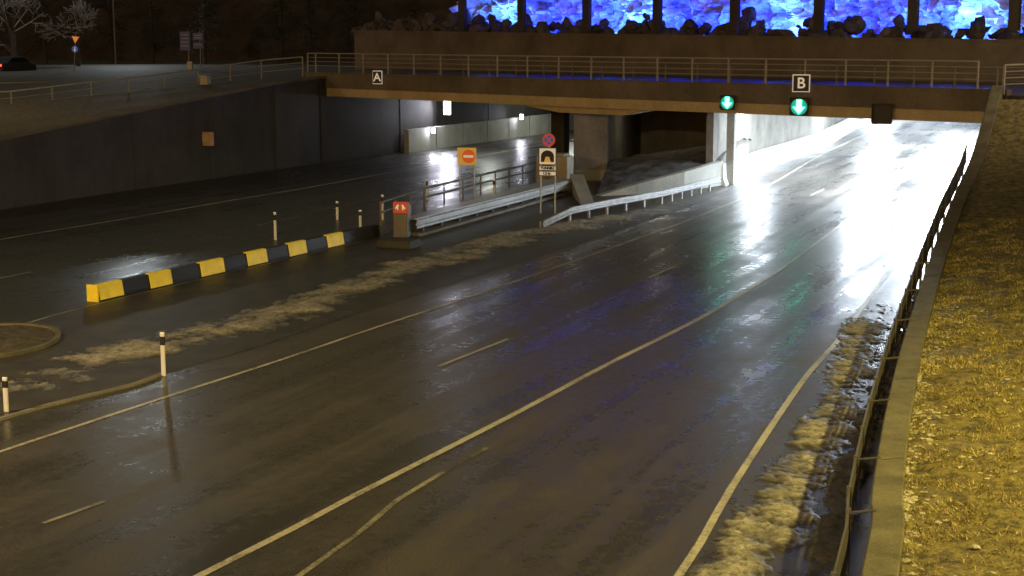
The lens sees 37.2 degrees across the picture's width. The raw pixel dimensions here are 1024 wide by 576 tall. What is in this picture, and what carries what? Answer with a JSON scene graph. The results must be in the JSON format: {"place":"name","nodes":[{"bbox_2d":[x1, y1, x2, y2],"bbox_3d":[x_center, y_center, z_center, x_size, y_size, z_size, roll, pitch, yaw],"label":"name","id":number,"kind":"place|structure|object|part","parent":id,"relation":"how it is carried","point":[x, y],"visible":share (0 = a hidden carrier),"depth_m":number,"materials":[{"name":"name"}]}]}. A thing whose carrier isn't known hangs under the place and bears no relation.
{"place":"outdoors","nodes":[
{"label":"outdoors","id":0,"kind":"place"},
{"bbox_2d":[0,60,357,135],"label":"embankment","id":1,"kind":"structure","parent":0,"point":[20,114],"depth_m":95.45,"materials":[{"name":"brown plant"}]},
{"bbox_2d":[19,0,71,62],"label":"conifer tree","id":2,"kind":"object","parent":1,"relation":"on","point":[44,44],"visible":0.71,"depth_m":155.79,"materials":[{"name":"green plant"}]},
{"bbox_2d":[82,0,132,61],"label":"conifer tree","id":3,"kind":"object","parent":1,"relation":"on","point":[110,38],"visible":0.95,"depth_m":162.50,"materials":[{"name":"green plant"}]},
{"bbox_2d":[122,0,172,62],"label":"conifer tree","id":4,"kind":"object","parent":1,"relation":"on","point":[150,26],"visible":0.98,"depth_m":155.67,"materials":[{"name":"green plant"}]},
{"bbox_2d":[0,56,303,103],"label":"railing","id":5,"kind":"object","parent":1,"relation":"on","point":[128,78],"visible":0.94,"depth_m":91.05,"materials":[{"name":"metal"}]},
{"bbox_2d":[187,0,221,63],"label":"conifer tree","id":6,"kind":"object","parent":1,"relation":"on","point":[203,6],"visible":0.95,"depth_m":147.78,"materials":[{"name":"green plant"}]},
{"bbox_2d":[198,75,211,84],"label":"utility cabinet","id":7,"kind":"object","parent":1,"relation":"on","point":[205,79],"visible":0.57,"depth_m":93.49,"materials":[{"name":"metal"}]},
{"bbox_2d":[254,0,298,62],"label":"conifer tree","id":8,"kind":"object","parent":1,"relation":"on","point":[280,31],"visible":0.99,"depth_m":157.64,"materials":[{"name":"green plant"}]},
{"bbox_2d":[334,0,365,61],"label":"conifer tree","id":9,"kind":"object","parent":1,"relation":"on","point":[352,19],"visible":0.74,"depth_m":162.35,"materials":[{"name":"green plant"}]},
{"bbox_2d":[0,0,457,60],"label":"hillside","id":10,"kind":"structure","parent":0,"point":[239,24],"depth_m":173.97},
{"bbox_2d":[0,130,573,322],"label":"carriageway road","id":11,"kind":"structure","parent":0,"point":[193,234],"depth_m":70.19,"materials":[{"name":"grey asphalt"}]},
{"bbox_2d":[0,272,29,278],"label":"road dash","id":12,"kind":"object","parent":11,"relation":"on","point":[14,275],"visible":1,"depth_m":51.39,"materials":[{"name":"white paint"}]},
{"bbox_2d":[6,239,177,278],"bbox_3d":[-14.350,-1.113,55.566,4.498,0.001,9.454,1,10,8],"label":"asphalt patch","id":13,"kind":"object","parent":11,"relation":"on","point":[113,259],"visible":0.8,"depth_m":54.35,"materials":[{"name":"grey asphalt"}]},
{"bbox_2d":[28,227,392,322],"bbox_3d":[-9.029,-0.770,53.471,0.901,0.001,23.677,4,10,22],"label":"road marking","id":14,"kind":"object","parent":11,"relation":"on","point":[192,281],"visible":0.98,"depth_m":49.82,"materials":[{"name":"white paint"}]},
{"bbox_2d":[86,224,379,301],"bbox_3d":[-9.126,-1.079,53.799,0.450,0.530,16.911,4,10,25],"label":"block barrier","id":15,"kind":"object","parent":11,"relation":"on","point":[113,289],"visible":1,"depth_m":51.86,"materials":[{"name":"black concrete"}]},
{"bbox_2d":[273,212,276,239],"bbox_3d":[-9.400,-2.454,60.311,0.116,1.114,0.056,3,10,20],"label":"delineator post","id":16,"kind":"object","parent":11,"relation":"on","point":[275,227],"visible":1,"depth_m":60.29,"materials":[{"name":"white plastic"}]},
{"bbox_2d":[256,217,297,225],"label":"road dash","id":17,"kind":"object","parent":11,"relation":"on","point":[277,221],"visible":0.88,"depth_m":66.53,"materials":[{"name":"white paint"}]},
{"bbox_2d":[0,139,573,239],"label":"road marking","id":18,"kind":"object","parent":11,"relation":"on","point":[241,198],"visible":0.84,"depth_m":74.37,"materials":[{"name":"white paint"}]},
{"bbox_2d":[336,201,338,219],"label":"delineator post","id":19,"kind":"object","parent":11,"relation":"on","point":[337,206],"visible":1,"depth_m":66.92,"materials":[{"name":"white plastic"}]},
{"bbox_2d":[359,210,361,226],"bbox_3d":[-6.400,-2.905,64.088,0.116,0.768,0.056,3,10,20],"label":"delineator post","id":20,"kind":"object","parent":11,"relation":"on","point":[360,219],"visible":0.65,"depth_m":64.07,"materials":[{"name":"white plastic"}]},
{"bbox_2d":[381,195,383,219],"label":"delineator post","id":21,"kind":"object","parent":11,"relation":"on","point":[382,204],"visible":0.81,"depth_m":66.89,"materials":[{"name":"white plastic"}]},
{"bbox_2d":[426,179,427,199],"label":"delineator post","id":22,"kind":"object","parent":11,"relation":"on","point":[426,189],"visible":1,"depth_m":75.09,"materials":[{"name":"white plastic"}]},
{"bbox_2d":[379,162,535,225],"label":"pipe railing","id":23,"kind":"object","parent":11,"relation":"on","point":[443,184],"visible":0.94,"depth_m":74.66,"materials":[{"name":"metal"}]},
{"bbox_2d":[457,147,475,200],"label":"no entry sign","id":24,"kind":"object","parent":11,"relation":"on","point":[466,156],"visible":0.94,"depth_m":74.04,"materials":[{"name":"metal"}]},
{"bbox_2d":[493,179,494,193],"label":"delineator post","id":25,"kind":"object","parent":11,"relation":"on","point":[493,186],"visible":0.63,"depth_m":76.17,"materials":[{"name":"white plastic"}]},
{"bbox_2d":[0,182,728,413],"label":"median ground","id":26,"kind":"structure","parent":0,"point":[184,305],"depth_m":47.27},
{"bbox_2d":[2,377,8,411],"bbox_3d":[-10.900,2.296,32.716,0.116,0.768,0.056,3,10,20],"label":"delineator post","id":27,"kind":"object","parent":26,"relation":"on","point":[5,393],"visible":1,"depth_m":32.69,"materials":[{"name":"white plastic"}]},
{"bbox_2d":[0,322,61,357],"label":"traffic island","id":28,"kind":"structure","parent":26,"relation":"on","point":[17,338],"depth_m":40.46,"materials":[{"name":"concrete"}]},
{"bbox_2d":[0,201,682,398],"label":"snow verge","id":29,"kind":"structure","parent":26,"relation":"on","point":[323,299],"depth_m":44.73,"materials":[{"name":"white snow"}]},
{"bbox_2d":[376,237,421,248],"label":"concrete block","id":30,"kind":"structure","parent":26,"relation":"on","point":[399,242],"depth_m":58.11,"materials":[{"name":"grey concrete"}]},
{"bbox_2d":[393,201,410,237],"bbox_3d":[-4.414,-2.763,61.117,0.640,1.460,0.600,2,10,14],"label":"nose marker","id":31,"kind":"object","parent":30,"relation":"on","point":[401,219],"visible":0.95,"depth_m":60.86,"materials":[{"name":"metal"}]},
{"bbox_2d":[411,178,571,235],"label":"guardrail","id":32,"kind":"object","parent":26,"relation":"on","point":[443,218],"visible":0.85,"depth_m":68.09,"materials":[{"name":"metal"}]},
{"bbox_2d":[378,217,608,266],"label":"snow verge","id":33,"kind":"structure","parent":26,"relation":"on","point":[486,240],"depth_m":59.69,"materials":[{"name":"white snow"}]},
{"bbox_2d":[539,133,556,213],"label":"tunnel sign","id":34,"kind":"object","parent":26,"relation":"on","point":[548,155],"visible":1,"depth_m":68.92,"materials":[{"name":"metal"}]},
{"bbox_2d":[536,153,572,182],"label":"cabinet","id":35,"kind":"structure","parent":26,"relation":"on","point":[564,167],"depth_m":81.11,"materials":[{"name":"metal"}]},
{"bbox_2d":[541,165,550,178],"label":"door","id":36,"kind":"structure","parent":35,"relation":"in","point":[542,177],"depth_m":81.24,"materials":[{"name":"metal"}]},
{"bbox_2d":[570,174,593,204],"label":"barrier end ramp","id":37,"kind":"structure","parent":26,"relation":"on","point":[580,192],"depth_m":75.65,"materials":[{"name":"concrete"}]},
{"bbox_2d":[540,176,720,227],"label":"guardrail","id":38,"kind":"object","parent":26,"relation":"on","point":[588,207],"visible":0.98,"depth_m":70.51,"materials":[{"name":"metal"}]},
{"bbox_2d":[596,161,722,195],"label":"concrete apron","id":39,"kind":"object","parent":26,"relation":"on","point":[695,174],"visible":0.87,"depth_m":79.00,"materials":[{"name":"grey concrete"}]},
{"bbox_2d":[597,138,750,193],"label":"gravel mound","id":40,"kind":"object","parent":26,"relation":"on","point":[621,172],"visible":0.76,"depth_m":82.96,"materials":[{"name":"grey gravel"}]},
{"bbox_2d":[404,113,573,152],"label":"panel wall","id":41,"kind":"structure","parent":0,"point":[424,138],"depth_m":114.81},
{"bbox_2d":[431,128,435,133],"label":"wall lamp","id":42,"kind":"object","parent":41,"relation":"attached to","point":[433,130],"visible":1,"depth_m":108.11,"materials":[{"name":"metal"}]},
{"bbox_2d":[408,117,529,152],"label":"panel joints","id":43,"kind":"object","parent":41,"relation":"attached to","point":[487,134],"visible":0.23,"depth_m":112.74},
{"bbox_2d":[0,120,980,575],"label":"road","id":44,"kind":"structure","parent":0,"point":[630,464],"depth_m":32.39,"materials":[{"name":"grey asphalt"}]},
{"bbox_2d":[41,501,104,522],"bbox_3d":[-7.450,3.812,25.872,0.100,0.001,1.389,5,11,30],"label":"road dash","id":45,"kind":"object","parent":44,"relation":"on","point":[72,512],"visible":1,"depth_m":25.84,"materials":[{"name":"white paint"}]},
{"bbox_2d":[0,372,161,420],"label":"kerb","id":46,"kind":"structure","parent":44,"relation":"on","point":[75,398],"depth_m":33.95,"materials":[{"name":"concrete"}]},
{"bbox_2d":[160,332,165,375],"bbox_3d":[-8.300,1.577,36.145,0.116,1.064,0.056,3,10,20],"label":"delineator post","id":47,"kind":"object","parent":44,"relation":"on","point":[162,350],"visible":1,"depth_m":36.12,"materials":[{"name":"white plastic"}]},
{"bbox_2d":[295,447,487,575],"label":"road marking","id":48,"kind":"object","parent":44,"relation":"on","point":[351,537],"visible":1,"depth_m":25.65,"materials":[{"name":"white paint"}]},
{"bbox_2d":[0,133,867,451],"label":"road marking","id":49,"kind":"object","parent":44,"relation":"on","point":[374,327],"visible":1,"depth_m":40.84,"materials":[{"name":"white paint"}]},
{"bbox_2d":[438,339,507,365],"bbox_3d":[-0.950,1.637,38.993,0.100,0.001,3.801,5,11,26],"label":"road dash","id":50,"kind":"object","parent":44,"relation":"on","point":[472,352],"visible":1,"depth_m":38.91,"materials":[{"name":"white paint"}]},
{"bbox_2d":[193,151,939,575],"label":"road marking","id":51,"kind":"object","parent":44,"relation":"on","point":[319,513],"visible":1,"depth_m":31.37,"materials":[{"name":"white paint"}]},
{"bbox_2d":[649,264,679,276],"bbox_3d":[5.300,-0.612,52.558,0.100,0.001,3.402,4,10,24],"label":"road dash","id":52,"kind":"object","parent":44,"relation":"on","point":[664,270],"visible":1,"depth_m":52.51,"materials":[{"name":"white paint"}]},
{"bbox_2d":[640,110,706,153],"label":"cross wall","id":53,"kind":"structure","parent":44,"relation":"on","point":[667,130],"depth_m":102.25,"materials":[{"name":"concrete"}]},
{"bbox_2d":[726,113,735,183],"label":"bridge column","id":54,"kind":"structure","parent":44,"relation":"on","point":[730,145],"depth_m":82.79,"materials":[{"name":"concrete"}]},
{"bbox_2d":[706,112,845,163],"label":"tunnel wall","id":55,"kind":"structure","parent":44,"relation":"on","point":[763,131],"depth_m":93.45,"materials":[{"name":"white concrete"}]},
{"bbox_2d":[682,303,897,575],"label":"snow verge","id":56,"kind":"structure","parent":44,"relation":"on","point":[746,541],"depth_m":28.21,"materials":[{"name":"white snow"}]},
{"bbox_2d":[721,118,870,185],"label":"concrete barrier","id":57,"kind":"object","parent":44,"relation":"on","point":[747,165],"visible":0.66,"depth_m":99.40,"materials":[{"name":"white concrete"}]},
{"bbox_2d":[674,193,943,575],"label":"road marking","id":58,"kind":"object","parent":44,"relation":"on","point":[702,538],"visible":0.92,"depth_m":30.37,"materials":[{"name":"paint"}]},
{"bbox_2d":[804,290,918,575],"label":"slush debris","id":59,"kind":"object","parent":44,"relation":"on","point":[823,546],"visible":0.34,"depth_m":27.13,"materials":[{"name":"snow"},{"name":"ice"}]},
{"bbox_2d":[551,111,568,155],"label":"bridge column","id":60,"kind":"structure","parent":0,"point":[559,127],"depth_m":97.28,"materials":[{"name":"brown concrete"}]},
{"bbox_2d":[573,113,640,180],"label":"bridge pier","id":61,"kind":"structure","parent":0,"point":[601,141],"depth_m":85.36,"materials":[{"name":"grey concrete"}]},
{"bbox_2d":[899,99,1023,575],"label":"grass bank","id":62,"kind":"structure","parent":0,"point":[997,190],"depth_m":30.31,"materials":[{"name":"plant"}]},
{"bbox_2d":[901,302,1023,575],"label":"snow patches","id":63,"kind":"object","parent":62,"relation":"on","point":[910,500],"visible":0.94,"depth_m":25.89,"materials":[{"name":"white snow"}]},
{"label":"upper road","id":64,"kind":"structure","parent":0,"visible":0},
{"bbox_2d":[0,0,23,56],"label":"snowy tree","id":65,"kind":"object","parent":64,"relation":"on","point":[7,21],"visible":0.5,"depth_m":133.68,"materials":[{"name":"plant"}]},
{"bbox_2d":[0,56,36,70],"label":"car","id":66,"kind":"object","parent":64,"relation":"on","point":[10,63],"visible":0.75,"depth_m":120.04,"materials":[{"name":"paint"}]},
{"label":"windows","id":67,"kind":"part","parent":66,"relation":"part of","materials":[{"name":"black glass"}]},
{"bbox_2d":[0,82,36,83],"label":"kerb","id":68,"kind":"structure","parent":64,"relation":"on","point":[15,82],"depth_m":98.22,"materials":[{"name":"concrete"}]},
{"bbox_2d":[0,0,47,56],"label":"snowy tree","id":69,"kind":"object","parent":64,"relation":"on","point":[19,7],"visible":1,"depth_m":126.31,"materials":[{"name":"white plant"}]},
{"bbox_2d":[37,0,99,65],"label":"snowy tree","id":70,"kind":"object","parent":64,"relation":"on","point":[79,11],"visible":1,"depth_m":136.93,"materials":[{"name":"white plant"}]},
{"bbox_2d":[72,32,78,70],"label":"give way sign","id":71,"kind":"object","parent":64,"relation":"on","point":[75,47],"visible":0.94,"depth_m":118.47,"materials":[{"name":"metal"}]},
{"bbox_2d":[112,0,116,63],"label":"street lamp","id":72,"kind":"object","parent":64,"relation":"on","point":[115,59],"visible":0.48,"depth_m":147.88,"materials":[{"name":"metal"}]},
{"bbox_2d":[180,31,202,69],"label":"direction sign","id":73,"kind":"object","parent":64,"relation":"on","point":[184,40],"visible":0.88,"depth_m":123.35,"materials":[{"name":"metal"}]},
{"label":"ground","id":74,"kind":"structure","parent":0,"visible":0},
{"bbox_2d":[0,144,403,208],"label":"footing","id":75,"kind":"object","parent":74,"relation":"on","point":[32,199],"visible":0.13,"depth_m":83.79,"materials":[{"name":"concrete"}]},
{"bbox_2d":[0,78,550,198],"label":"retaining wall","id":76,"kind":"structure","parent":75,"relation":"on","point":[168,141],"depth_m":86.94,"materials":[{"name":"concrete"}]},
{"bbox_2d":[202,132,213,145],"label":"wall box","id":77,"kind":"object","parent":76,"relation":"attached to","point":[207,138],"visible":1,"depth_m":85.18,"materials":[{"name":"orange metal"}]},
{"bbox_2d":[0,70,470,140],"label":"coping","id":78,"kind":"object","parent":76,"relation":"on","point":[95,118],"visible":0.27,"depth_m":81.53,"materials":[{"name":"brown concrete"}]},
{"bbox_2d":[0,79,488,209],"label":"joint covers","id":79,"kind":"object","parent":76,"relation":"attached to","point":[275,134],"visible":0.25,"depth_m":91.73,"materials":[{"name":"metal"}]},
{"bbox_2d":[444,101,451,114],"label":"wall lamp","id":80,"kind":"object","parent":76,"relation":"attached to","point":[447,108],"visible":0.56,"depth_m":109.82,"materials":[{"name":"metal"}]},
{"bbox_2d":[305,72,1023,122],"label":"bridge","id":81,"kind":"structure","parent":74,"relation":"on","point":[633,97],"depth_m":78.33,"materials":[{"name":"brown concrete"}]},
{"bbox_2d":[373,71,382,83],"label":"letter sign","id":82,"kind":"object","parent":81,"relation":"attached to","point":[377,77],"visible":1,"depth_m":93.02,"materials":[{"name":"black plastic"}]},
{"bbox_2d":[307,53,979,88],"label":"bridge railing","id":83,"kind":"object","parent":81,"relation":"on","point":[845,76],"visible":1,"depth_m":77.97,"materials":[{"name":"metal"}]},
{"bbox_2d":[345,69,1023,94],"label":"deck road","id":84,"kind":"structure","parent":81,"relation":"on","point":[1018,89],"depth_m":92.45,"materials":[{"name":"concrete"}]},
{"bbox_2d":[354,32,1023,82],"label":"wall","id":85,"kind":"structure","parent":81,"relation":"on","point":[991,54],"depth_m":100.59,"materials":[{"name":"brown concrete"}]},
{"bbox_2d":[354,30,1023,41],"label":"coping","id":86,"kind":"object","parent":85,"relation":"on","point":[936,39],"visible":1,"depth_m":99.08,"materials":[{"name":"brown concrete"}]},
{"bbox_2d":[458,0,1021,31],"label":"colonnade","id":87,"kind":"object","parent":86,"relation":"on","point":[1014,15],"visible":1,"depth_m":98.41,"materials":[{"name":"concrete"}]},
{"bbox_2d":[390,58,1023,87],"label":"bridge railing","id":88,"kind":"object","parent":81,"relation":"on","point":[666,68],"visible":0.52,"depth_m":82.74,"materials":[{"name":"metal"}]},
{"bbox_2d":[719,95,734,109],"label":"lane signal","id":89,"kind":"object","parent":81,"relation":"attached to","point":[726,102],"visible":1,"depth_m":75.18,"materials":[{"name":"green glass"}]},
{"bbox_2d":[789,97,808,115],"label":"lane signal","id":90,"kind":"object","parent":81,"relation":"attached to","point":[798,106],"visible":1,"depth_m":72.53,"materials":[{"name":"green glass"}]},
{"bbox_2d":[792,74,809,91],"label":"letter sign","id":91,"kind":"object","parent":81,"relation":"attached to","point":[800,82],"visible":1,"depth_m":72.26,"materials":[{"name":"black plastic"}]},
{"bbox_2d":[871,104,892,123],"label":"lane signal","id":92,"kind":"object","parent":81,"relation":"attached to","point":[881,113],"visible":1,"depth_m":69.82,"materials":[{"name":"black plastic"}]},
{"bbox_2d":[1002,64,1023,93],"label":"railing","id":93,"kind":"object","parent":81,"relation":"on","point":[1004,75],"visible":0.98,"depth_m":65.76,"materials":[{"name":"metal"}]},
{"bbox_2d":[861,85,1002,575],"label":"retaining wall","id":94,"kind":"structure","parent":74,"relation":"on","point":[883,552],"depth_m":29.51,"materials":[{"name":"concrete"}]},
{"bbox_2d":[830,142,973,575],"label":"wall guardrail","id":95,"kind":"object","parent":94,"relation":"attached to","point":[841,567],"depth_m":33.72,"materials":[{"name":"metal"}]},
{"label":"upper ground","id":96,"kind":"structure","parent":0,"visible":0},
{"bbox_2d":[351,7,1023,39],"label":"rock pile","id":97,"kind":"object","parent":96,"relation":"on","point":[850,26],"visible":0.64,"depth_m":102.59,"materials":[{"name":"stone"}]},
{"bbox_2d":[449,0,1023,38],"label":"rock cliff","id":98,"kind":"structure","parent":96,"relation":"on","point":[878,16],"depth_m":104.32,"materials":[{"name":"blue stone"}]}
]}

